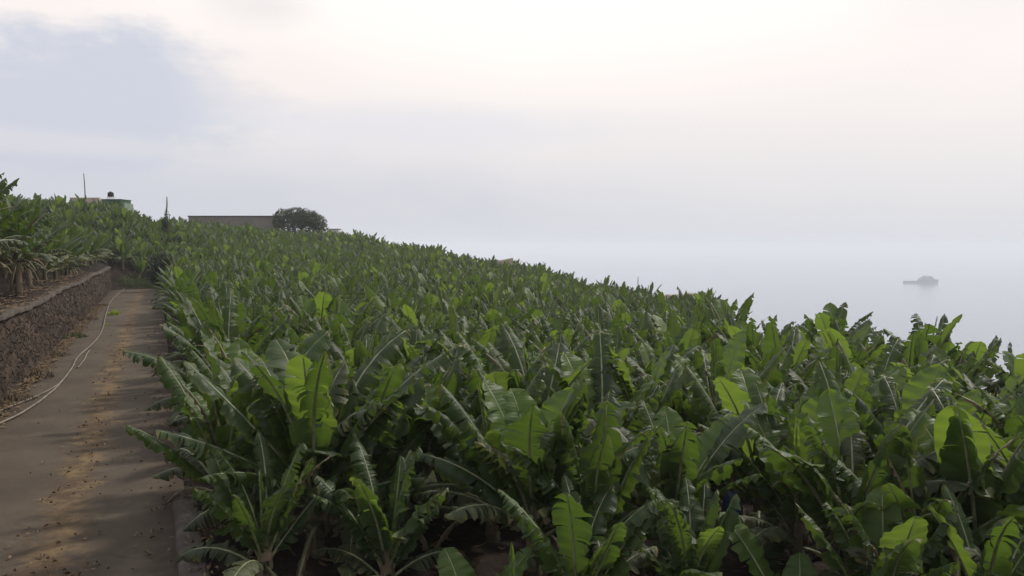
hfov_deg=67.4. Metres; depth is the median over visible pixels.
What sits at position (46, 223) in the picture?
banana plant
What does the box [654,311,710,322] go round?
banana plant
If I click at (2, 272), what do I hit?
banana plant
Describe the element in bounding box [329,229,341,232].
pale hut
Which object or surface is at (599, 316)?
banana plant
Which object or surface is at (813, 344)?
banana plant
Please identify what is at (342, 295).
banana plant
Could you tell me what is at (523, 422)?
banana plant
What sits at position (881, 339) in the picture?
banana plant
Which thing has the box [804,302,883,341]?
banana plant
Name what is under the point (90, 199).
terrace wall
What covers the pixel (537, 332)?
banana plant
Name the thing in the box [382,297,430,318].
banana plant
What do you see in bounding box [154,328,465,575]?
banana plant
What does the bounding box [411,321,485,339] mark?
banana plant
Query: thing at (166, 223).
shrub
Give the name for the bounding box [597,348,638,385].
banana plant
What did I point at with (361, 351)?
banana plant
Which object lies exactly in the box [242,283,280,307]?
banana plant
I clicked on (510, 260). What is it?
terrace wall
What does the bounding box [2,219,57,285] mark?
banana plant
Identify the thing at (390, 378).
banana plant
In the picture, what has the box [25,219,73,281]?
banana plant
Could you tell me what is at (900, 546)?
banana plant
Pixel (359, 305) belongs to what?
banana plant
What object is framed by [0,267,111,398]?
retaining wall
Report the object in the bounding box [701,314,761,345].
banana plant
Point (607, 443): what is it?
banana plant
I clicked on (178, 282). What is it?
banana plant
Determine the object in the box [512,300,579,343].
banana plant
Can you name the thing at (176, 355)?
banana plant
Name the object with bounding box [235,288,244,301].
banana plant
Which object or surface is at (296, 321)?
banana plant
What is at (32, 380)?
wall foot litter
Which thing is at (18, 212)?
banana plant
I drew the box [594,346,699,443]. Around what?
banana plant
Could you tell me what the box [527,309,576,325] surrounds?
banana plant
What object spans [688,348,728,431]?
banana plant
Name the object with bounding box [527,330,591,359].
banana plant
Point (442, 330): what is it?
banana plant
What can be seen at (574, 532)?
banana plant
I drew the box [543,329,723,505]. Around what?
banana plant
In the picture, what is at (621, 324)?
banana plant
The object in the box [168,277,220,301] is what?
banana plant
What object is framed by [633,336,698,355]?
banana plant
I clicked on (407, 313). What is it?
banana plant
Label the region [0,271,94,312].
terrace litter
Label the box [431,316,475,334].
banana plant
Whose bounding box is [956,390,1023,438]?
banana plant
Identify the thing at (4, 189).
banana plant
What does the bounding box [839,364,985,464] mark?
banana plant
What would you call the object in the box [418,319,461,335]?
banana plant
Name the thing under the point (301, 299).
banana plant
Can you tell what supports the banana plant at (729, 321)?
on the ground
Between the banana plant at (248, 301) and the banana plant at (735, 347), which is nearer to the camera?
the banana plant at (735, 347)
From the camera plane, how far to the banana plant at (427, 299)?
42.38 m
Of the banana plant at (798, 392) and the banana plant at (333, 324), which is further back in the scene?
the banana plant at (333, 324)
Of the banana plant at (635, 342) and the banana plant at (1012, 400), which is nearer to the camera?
the banana plant at (1012, 400)
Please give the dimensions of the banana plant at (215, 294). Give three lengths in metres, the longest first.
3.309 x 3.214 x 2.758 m
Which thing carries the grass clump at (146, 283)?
on the ground
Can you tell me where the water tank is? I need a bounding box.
[107,191,113,198]
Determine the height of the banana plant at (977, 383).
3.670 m
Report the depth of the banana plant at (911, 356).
21.70 m
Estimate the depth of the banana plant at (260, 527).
9.43 m
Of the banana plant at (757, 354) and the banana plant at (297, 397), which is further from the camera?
the banana plant at (757, 354)
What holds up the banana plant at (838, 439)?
on the ground
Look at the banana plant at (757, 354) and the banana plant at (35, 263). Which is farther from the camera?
the banana plant at (35, 263)
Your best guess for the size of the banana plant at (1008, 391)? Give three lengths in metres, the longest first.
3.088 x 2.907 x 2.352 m
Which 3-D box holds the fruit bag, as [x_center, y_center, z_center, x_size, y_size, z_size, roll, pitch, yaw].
[3.333,3.244,11.590,0.313,0.862,0.322,0,3,0]
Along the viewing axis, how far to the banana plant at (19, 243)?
21.28 m
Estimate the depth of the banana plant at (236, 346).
15.04 m
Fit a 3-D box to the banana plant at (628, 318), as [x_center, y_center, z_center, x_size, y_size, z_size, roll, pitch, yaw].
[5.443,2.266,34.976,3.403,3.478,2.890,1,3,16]
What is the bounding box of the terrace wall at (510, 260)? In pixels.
[498,258,512,266]
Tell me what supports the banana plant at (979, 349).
on the ground
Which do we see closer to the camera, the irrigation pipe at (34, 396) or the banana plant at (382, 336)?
the irrigation pipe at (34, 396)
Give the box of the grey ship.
[903,274,938,282]
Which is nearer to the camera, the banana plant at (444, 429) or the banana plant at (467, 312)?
the banana plant at (444, 429)
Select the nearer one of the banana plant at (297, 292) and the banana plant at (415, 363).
the banana plant at (415, 363)
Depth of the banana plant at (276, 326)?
22.86 m
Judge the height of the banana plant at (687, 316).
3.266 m
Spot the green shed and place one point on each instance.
(126, 204)
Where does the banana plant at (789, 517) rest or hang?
on the ground
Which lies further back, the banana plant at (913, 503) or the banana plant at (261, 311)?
the banana plant at (261, 311)
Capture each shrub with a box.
[148,252,172,287]
[161,209,170,234]
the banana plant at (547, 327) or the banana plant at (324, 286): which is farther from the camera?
the banana plant at (324, 286)
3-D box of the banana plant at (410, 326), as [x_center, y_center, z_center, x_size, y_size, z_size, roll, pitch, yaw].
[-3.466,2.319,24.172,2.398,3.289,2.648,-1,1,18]
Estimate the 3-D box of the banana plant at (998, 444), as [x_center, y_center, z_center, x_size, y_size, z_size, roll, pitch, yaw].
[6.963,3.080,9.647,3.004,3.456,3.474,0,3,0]
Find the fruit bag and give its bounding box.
[721,474,742,515]
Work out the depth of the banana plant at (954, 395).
21.49 m
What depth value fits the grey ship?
2185.16 m
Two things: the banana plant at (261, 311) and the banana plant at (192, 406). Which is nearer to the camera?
the banana plant at (192, 406)
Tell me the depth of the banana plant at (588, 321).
29.15 m
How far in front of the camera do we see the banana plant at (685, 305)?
37.52 m
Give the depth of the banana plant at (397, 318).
33.66 m
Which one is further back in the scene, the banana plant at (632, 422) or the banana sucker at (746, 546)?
the banana plant at (632, 422)
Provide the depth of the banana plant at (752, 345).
24.32 m
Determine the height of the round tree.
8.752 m
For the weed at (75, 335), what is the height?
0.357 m
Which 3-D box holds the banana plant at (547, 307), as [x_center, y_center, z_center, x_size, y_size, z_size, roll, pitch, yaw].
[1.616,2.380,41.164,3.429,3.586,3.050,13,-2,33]
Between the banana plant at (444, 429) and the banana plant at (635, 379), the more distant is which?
the banana plant at (635, 379)
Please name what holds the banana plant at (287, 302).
on the ground
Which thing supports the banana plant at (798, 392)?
on the ground
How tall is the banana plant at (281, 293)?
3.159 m
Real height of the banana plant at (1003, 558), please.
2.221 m
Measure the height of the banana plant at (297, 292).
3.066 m
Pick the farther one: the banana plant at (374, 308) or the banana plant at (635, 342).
the banana plant at (374, 308)
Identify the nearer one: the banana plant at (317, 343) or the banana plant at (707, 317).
the banana plant at (317, 343)
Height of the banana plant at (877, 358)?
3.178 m
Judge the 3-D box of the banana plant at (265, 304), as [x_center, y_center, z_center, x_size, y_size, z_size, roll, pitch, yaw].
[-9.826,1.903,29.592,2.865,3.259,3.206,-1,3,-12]
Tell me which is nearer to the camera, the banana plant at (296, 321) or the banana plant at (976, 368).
the banana plant at (976, 368)
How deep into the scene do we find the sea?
2278.92 m
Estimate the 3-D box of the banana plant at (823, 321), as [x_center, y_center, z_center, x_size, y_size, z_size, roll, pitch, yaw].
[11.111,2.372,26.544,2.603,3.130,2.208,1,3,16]
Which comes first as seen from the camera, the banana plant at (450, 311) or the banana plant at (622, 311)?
the banana plant at (450, 311)
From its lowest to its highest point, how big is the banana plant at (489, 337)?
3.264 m
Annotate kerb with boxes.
[172,495,209,575]
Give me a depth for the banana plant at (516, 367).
14.12 m
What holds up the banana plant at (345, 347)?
on the ground
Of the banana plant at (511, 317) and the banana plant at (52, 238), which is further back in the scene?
the banana plant at (52, 238)
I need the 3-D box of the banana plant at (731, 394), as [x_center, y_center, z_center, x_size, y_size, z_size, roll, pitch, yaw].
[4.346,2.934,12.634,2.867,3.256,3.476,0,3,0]
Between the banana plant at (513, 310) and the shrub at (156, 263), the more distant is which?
the shrub at (156, 263)
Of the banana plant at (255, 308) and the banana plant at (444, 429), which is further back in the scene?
the banana plant at (255, 308)
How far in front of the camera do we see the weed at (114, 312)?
44.83 m
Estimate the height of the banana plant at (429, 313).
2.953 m
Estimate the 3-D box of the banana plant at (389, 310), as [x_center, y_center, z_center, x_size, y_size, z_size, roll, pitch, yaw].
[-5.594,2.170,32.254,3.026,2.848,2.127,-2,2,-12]
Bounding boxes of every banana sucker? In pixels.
[438,547,531,575]
[509,542,570,575]
[719,512,870,575]
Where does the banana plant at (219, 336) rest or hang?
on the ground
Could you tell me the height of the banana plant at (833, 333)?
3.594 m
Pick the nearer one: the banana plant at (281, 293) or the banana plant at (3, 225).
the banana plant at (3, 225)
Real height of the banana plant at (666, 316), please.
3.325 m
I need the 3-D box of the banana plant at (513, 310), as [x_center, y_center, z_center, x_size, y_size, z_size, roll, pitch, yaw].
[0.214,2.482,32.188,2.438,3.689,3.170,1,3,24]
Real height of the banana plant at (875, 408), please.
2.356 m
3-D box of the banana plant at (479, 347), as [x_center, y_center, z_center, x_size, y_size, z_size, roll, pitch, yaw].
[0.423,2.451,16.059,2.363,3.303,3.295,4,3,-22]
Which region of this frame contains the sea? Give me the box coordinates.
[445,252,1023,388]
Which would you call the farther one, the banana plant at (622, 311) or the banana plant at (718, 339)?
the banana plant at (622, 311)
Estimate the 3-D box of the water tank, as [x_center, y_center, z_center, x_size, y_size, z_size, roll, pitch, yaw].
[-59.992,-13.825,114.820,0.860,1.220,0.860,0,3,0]
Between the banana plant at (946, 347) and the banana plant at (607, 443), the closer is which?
the banana plant at (607, 443)
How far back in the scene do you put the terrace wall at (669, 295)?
76.68 m
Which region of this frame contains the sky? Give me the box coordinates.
[0,0,1023,251]
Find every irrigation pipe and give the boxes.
[0,289,123,423]
[0,384,57,410]
[77,350,89,367]
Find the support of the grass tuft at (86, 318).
on the path
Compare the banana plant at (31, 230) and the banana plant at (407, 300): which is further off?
the banana plant at (407, 300)
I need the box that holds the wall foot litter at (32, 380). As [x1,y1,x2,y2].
[0,303,106,426]
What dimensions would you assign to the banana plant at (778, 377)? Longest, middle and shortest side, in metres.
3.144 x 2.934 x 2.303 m
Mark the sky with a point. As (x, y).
(458, 125)
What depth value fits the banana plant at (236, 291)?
39.94 m
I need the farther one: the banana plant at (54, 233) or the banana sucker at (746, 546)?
the banana plant at (54, 233)
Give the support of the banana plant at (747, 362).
on the ground
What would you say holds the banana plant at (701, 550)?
on the ground
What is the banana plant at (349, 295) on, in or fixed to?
on the ground
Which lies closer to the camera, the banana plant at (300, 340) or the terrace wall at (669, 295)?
the banana plant at (300, 340)
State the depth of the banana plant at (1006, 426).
12.89 m
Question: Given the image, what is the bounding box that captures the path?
[0,289,184,575]
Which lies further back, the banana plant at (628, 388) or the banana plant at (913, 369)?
the banana plant at (913, 369)
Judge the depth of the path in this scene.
14.16 m
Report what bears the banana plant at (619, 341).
on the ground
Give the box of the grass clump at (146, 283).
[114,272,154,287]
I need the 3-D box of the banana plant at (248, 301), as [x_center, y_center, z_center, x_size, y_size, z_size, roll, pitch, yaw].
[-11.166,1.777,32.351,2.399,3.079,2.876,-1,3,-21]
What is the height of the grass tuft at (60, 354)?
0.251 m
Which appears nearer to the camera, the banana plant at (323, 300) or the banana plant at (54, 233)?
the banana plant at (323, 300)
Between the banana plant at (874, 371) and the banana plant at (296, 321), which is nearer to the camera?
the banana plant at (874, 371)
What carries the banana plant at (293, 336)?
on the ground
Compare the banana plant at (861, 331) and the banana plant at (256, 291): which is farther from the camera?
the banana plant at (256, 291)
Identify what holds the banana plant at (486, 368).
on the ground
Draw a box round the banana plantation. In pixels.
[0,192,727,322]
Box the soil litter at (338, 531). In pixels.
[212,418,809,575]
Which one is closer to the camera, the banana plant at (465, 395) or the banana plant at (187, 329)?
the banana plant at (465, 395)
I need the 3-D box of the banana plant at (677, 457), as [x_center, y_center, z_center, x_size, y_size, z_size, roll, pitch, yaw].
[2.278,3.048,10.940,2.965,2.824,2.511,-1,3,-20]
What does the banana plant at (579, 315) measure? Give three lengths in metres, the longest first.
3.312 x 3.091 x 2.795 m
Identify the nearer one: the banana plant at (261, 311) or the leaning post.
the banana plant at (261, 311)
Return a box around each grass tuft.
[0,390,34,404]
[22,369,54,379]
[48,349,72,356]
[82,315,98,320]
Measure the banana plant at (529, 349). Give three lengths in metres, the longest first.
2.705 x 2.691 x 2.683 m
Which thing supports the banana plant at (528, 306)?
on the ground
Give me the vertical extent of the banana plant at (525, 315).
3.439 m
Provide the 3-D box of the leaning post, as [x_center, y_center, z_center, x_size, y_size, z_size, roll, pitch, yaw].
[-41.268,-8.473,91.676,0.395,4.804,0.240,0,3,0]
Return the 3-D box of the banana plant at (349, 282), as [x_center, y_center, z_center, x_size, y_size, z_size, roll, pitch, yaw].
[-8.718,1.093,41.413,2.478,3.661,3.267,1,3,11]
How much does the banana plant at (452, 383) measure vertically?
3.051 m
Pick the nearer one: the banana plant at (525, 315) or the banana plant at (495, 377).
the banana plant at (495, 377)
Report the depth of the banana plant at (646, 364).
19.13 m
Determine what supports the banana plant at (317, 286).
on the ground
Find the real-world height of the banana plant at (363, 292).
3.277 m
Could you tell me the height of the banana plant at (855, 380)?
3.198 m
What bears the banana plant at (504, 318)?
on the ground
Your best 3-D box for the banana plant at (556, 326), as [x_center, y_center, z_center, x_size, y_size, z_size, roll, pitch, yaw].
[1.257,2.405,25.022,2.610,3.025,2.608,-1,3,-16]
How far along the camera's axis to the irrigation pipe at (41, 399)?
22.16 m
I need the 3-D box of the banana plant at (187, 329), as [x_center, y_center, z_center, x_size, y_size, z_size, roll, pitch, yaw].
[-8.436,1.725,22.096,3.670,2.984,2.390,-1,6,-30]
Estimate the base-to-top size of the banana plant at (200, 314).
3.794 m
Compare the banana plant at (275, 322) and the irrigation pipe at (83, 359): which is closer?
the banana plant at (275, 322)
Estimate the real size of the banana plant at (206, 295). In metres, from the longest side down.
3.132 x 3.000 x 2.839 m
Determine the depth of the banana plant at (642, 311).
30.41 m
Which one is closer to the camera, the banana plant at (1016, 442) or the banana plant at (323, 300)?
the banana plant at (1016, 442)
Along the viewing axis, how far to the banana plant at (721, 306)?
31.63 m
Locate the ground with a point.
(468, 538)
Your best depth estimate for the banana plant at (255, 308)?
27.39 m
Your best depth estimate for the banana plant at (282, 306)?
31.22 m
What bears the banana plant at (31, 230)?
on the ground
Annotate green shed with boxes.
[102,199,133,212]
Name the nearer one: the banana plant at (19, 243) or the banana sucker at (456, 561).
the banana sucker at (456, 561)
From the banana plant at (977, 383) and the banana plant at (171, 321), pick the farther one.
the banana plant at (171, 321)
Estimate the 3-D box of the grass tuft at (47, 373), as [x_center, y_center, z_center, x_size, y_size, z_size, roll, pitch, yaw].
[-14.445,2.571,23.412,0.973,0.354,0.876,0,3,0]
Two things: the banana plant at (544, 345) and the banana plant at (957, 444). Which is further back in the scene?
the banana plant at (544, 345)
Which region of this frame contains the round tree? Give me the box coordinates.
[272,206,328,233]
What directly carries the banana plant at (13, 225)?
on the ground
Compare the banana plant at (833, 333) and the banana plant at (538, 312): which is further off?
the banana plant at (538, 312)
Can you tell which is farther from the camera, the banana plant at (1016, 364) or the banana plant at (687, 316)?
the banana plant at (687, 316)
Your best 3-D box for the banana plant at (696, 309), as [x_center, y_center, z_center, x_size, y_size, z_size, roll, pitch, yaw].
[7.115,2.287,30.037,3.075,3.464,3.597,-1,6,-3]
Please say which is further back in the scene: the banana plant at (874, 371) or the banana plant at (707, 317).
the banana plant at (707, 317)
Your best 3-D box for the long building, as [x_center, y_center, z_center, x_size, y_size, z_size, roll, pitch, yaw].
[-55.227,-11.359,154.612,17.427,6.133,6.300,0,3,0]
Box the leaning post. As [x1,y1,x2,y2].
[165,197,167,232]
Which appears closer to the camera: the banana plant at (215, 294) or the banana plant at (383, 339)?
the banana plant at (383, 339)
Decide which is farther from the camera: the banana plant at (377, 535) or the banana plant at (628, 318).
the banana plant at (628, 318)
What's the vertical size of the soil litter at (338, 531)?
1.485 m
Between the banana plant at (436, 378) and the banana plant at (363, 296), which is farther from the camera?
the banana plant at (363, 296)
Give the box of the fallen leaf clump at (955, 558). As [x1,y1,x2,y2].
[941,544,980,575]
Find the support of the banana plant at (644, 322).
on the ground
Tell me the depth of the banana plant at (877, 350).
23.59 m
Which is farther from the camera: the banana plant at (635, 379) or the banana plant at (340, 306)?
the banana plant at (340, 306)
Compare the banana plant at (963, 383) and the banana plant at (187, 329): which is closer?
the banana plant at (963, 383)
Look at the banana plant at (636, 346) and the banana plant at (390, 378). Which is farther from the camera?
the banana plant at (636, 346)
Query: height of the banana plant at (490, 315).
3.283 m
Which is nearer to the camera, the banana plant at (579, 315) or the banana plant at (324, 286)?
the banana plant at (579, 315)
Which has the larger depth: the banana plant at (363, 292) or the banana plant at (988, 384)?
the banana plant at (363, 292)
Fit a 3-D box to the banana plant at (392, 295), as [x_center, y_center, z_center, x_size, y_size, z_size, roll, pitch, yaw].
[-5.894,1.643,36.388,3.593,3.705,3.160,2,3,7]
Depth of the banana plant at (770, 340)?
17.49 m
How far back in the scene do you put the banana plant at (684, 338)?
21.04 m
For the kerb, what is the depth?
10.34 m
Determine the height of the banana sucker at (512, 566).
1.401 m
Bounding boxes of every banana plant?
[0,172,29,249]
[0,178,19,259]
[0,193,28,272]
[0,194,56,295]
[0,197,34,274]
[0,201,65,291]
[0,207,31,268]
[0,260,5,276]
[1,228,47,283]
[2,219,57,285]
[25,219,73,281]
[31,213,70,281]
[122,290,295,411]
[125,354,296,519]
[151,299,250,376]
[153,329,347,516]
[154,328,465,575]
[163,282,221,320]
[164,327,309,471]
[164,351,186,358]
[165,291,240,326]
[165,295,240,360]
[165,322,274,428]
[166,300,204,347]
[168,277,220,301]
[168,278,214,319]
[168,281,282,370]
[171,315,280,387]
[174,430,336,575]
[210,284,252,295]
[210,285,229,300]
[233,298,299,334]
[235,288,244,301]
[240,295,273,310]
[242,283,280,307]
[243,352,481,575]
[245,304,290,327]
[246,319,302,339]
[247,289,308,309]
[247,295,291,317]
[267,294,302,320]
[271,297,333,336]
[274,300,300,317]
[281,289,355,334]
[281,324,395,399]
[283,305,299,331]
[283,337,304,358]
[285,329,333,350]
[289,295,307,306]
[291,344,300,353]
[295,286,314,298]
[299,295,374,339]
[301,286,366,308]
[303,284,346,297]
[304,311,385,355]
[309,433,475,575]
[314,280,332,295]
[314,320,371,364]
[323,283,362,300]
[327,287,364,304]
[328,311,431,377]
[329,275,367,302]
[339,355,422,375]
[340,296,378,333]
[343,299,385,316]
[349,356,518,535]
[350,314,388,337]
[361,283,383,303]
[364,300,377,316]
[365,284,424,315]
[370,307,395,321]
[377,289,424,307]
[377,302,432,324]
[380,372,477,498]
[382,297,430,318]
[383,311,415,342]
[383,361,592,551]
[385,319,474,364]
[392,339,474,397]
[397,325,443,349]
[398,304,440,332]
[404,287,437,313]
[406,335,451,379]
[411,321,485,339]
[411,379,653,575]
[413,298,437,319]
[416,329,527,404]
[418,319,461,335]
[420,308,445,327]
[422,297,525,355]
[427,330,600,509]
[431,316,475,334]
[456,299,530,333]
[456,347,513,422]
[457,321,636,426]
[464,308,474,319]
[471,326,592,405]
[477,307,534,332]
[479,315,542,342]
[496,325,550,356]
[498,474,658,575]
[500,315,540,350]
[505,305,540,340]
[507,313,526,335]
[508,335,556,353]
[511,389,698,575]
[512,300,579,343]
[516,314,586,354]
[518,297,561,319]
[526,298,549,320]
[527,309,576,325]
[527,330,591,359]
[529,324,590,358]
[530,309,550,326]
[532,315,587,349]
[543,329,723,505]
[560,309,589,340]
[564,305,612,331]
[568,302,639,356]
[569,317,632,357]
[576,315,640,335]
[577,329,659,368]
[579,398,794,557]
[583,340,650,388]
[585,323,654,358]
[586,306,650,346]
[588,357,641,380]
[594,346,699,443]
[595,302,640,324]
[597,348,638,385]
[604,310,638,329]
[605,302,625,321]
[619,342,699,449]
[624,306,668,336]
[625,338,708,432]
[629,310,694,341]
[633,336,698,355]
[636,327,710,427]
[637,477,740,575]
[638,313,686,343]
[639,331,793,500]
[645,309,722,350]
[646,307,727,343]
[654,304,702,328]
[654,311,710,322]
[669,299,703,315]
[676,307,725,353]
[683,363,814,575]
[687,345,849,421]
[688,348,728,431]
[698,375,860,560]
[699,336,724,349]
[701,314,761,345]
[702,309,764,347]
[704,293,760,332]
[715,315,797,366]
[745,316,857,403]
[745,348,786,368]
[747,358,993,575]
[748,349,807,371]
[755,343,907,463]
[757,318,806,346]
[785,331,819,361]
[786,373,873,427]
[792,397,1023,575]
[794,485,960,575]
[797,312,876,343]
[803,319,888,369]
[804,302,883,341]
[809,318,907,369]
[834,337,949,457]
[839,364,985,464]
[840,362,921,382]
[847,330,904,363]
[859,384,920,461]
[864,335,908,364]
[865,385,1023,570]
[875,354,984,389]
[877,331,967,376]
[883,313,978,373]
[889,339,985,386]
[899,483,1023,575]
[906,367,1023,405]
[916,340,994,381]
[930,347,988,382]
[941,359,975,398]
[943,328,1004,391]
[951,378,1023,405]
[952,384,1023,439]
[955,396,1018,429]
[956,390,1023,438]
[973,416,1023,473]
[980,342,1013,393]
[982,351,1023,392]
[983,425,1023,504]
[1004,387,1022,406]
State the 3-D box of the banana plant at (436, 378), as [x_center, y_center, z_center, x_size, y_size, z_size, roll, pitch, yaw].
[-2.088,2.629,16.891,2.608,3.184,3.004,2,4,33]
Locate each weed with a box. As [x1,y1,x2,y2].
[63,330,88,338]
[107,309,119,314]
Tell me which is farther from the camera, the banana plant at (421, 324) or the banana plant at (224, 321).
the banana plant at (421, 324)
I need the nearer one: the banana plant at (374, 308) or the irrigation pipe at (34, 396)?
the irrigation pipe at (34, 396)
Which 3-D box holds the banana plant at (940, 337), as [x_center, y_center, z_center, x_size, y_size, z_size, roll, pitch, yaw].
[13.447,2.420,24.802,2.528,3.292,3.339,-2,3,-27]
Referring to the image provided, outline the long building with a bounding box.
[188,216,282,230]
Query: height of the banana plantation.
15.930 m
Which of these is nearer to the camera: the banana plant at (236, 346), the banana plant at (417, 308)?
the banana plant at (236, 346)
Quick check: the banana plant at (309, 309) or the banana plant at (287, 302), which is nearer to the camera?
the banana plant at (309, 309)
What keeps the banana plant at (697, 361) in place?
on the ground
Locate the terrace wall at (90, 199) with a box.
[70,197,100,203]
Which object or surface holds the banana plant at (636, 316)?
on the ground
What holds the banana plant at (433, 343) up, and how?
on the ground
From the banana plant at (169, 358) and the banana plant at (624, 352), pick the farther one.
the banana plant at (169, 358)
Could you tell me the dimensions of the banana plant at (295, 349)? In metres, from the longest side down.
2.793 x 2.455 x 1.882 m
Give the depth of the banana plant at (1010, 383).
16.11 m
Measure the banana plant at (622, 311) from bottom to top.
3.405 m
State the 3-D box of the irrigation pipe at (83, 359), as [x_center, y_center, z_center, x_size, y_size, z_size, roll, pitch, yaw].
[-15.162,2.490,27.244,0.086,0.057,4.561,-1,3,-25]
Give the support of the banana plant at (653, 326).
on the ground
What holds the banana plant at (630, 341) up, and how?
on the ground
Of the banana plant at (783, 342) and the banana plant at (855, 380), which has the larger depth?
the banana plant at (783, 342)
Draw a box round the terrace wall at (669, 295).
[653,292,713,299]
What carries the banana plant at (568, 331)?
on the ground
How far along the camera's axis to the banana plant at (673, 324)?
23.76 m
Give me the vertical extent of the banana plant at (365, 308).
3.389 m
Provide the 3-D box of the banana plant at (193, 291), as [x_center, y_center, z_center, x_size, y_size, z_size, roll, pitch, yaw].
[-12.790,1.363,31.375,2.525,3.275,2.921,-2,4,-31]
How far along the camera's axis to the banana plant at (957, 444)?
9.42 m
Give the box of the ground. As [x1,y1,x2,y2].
[0,226,933,575]
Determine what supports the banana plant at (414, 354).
on the ground

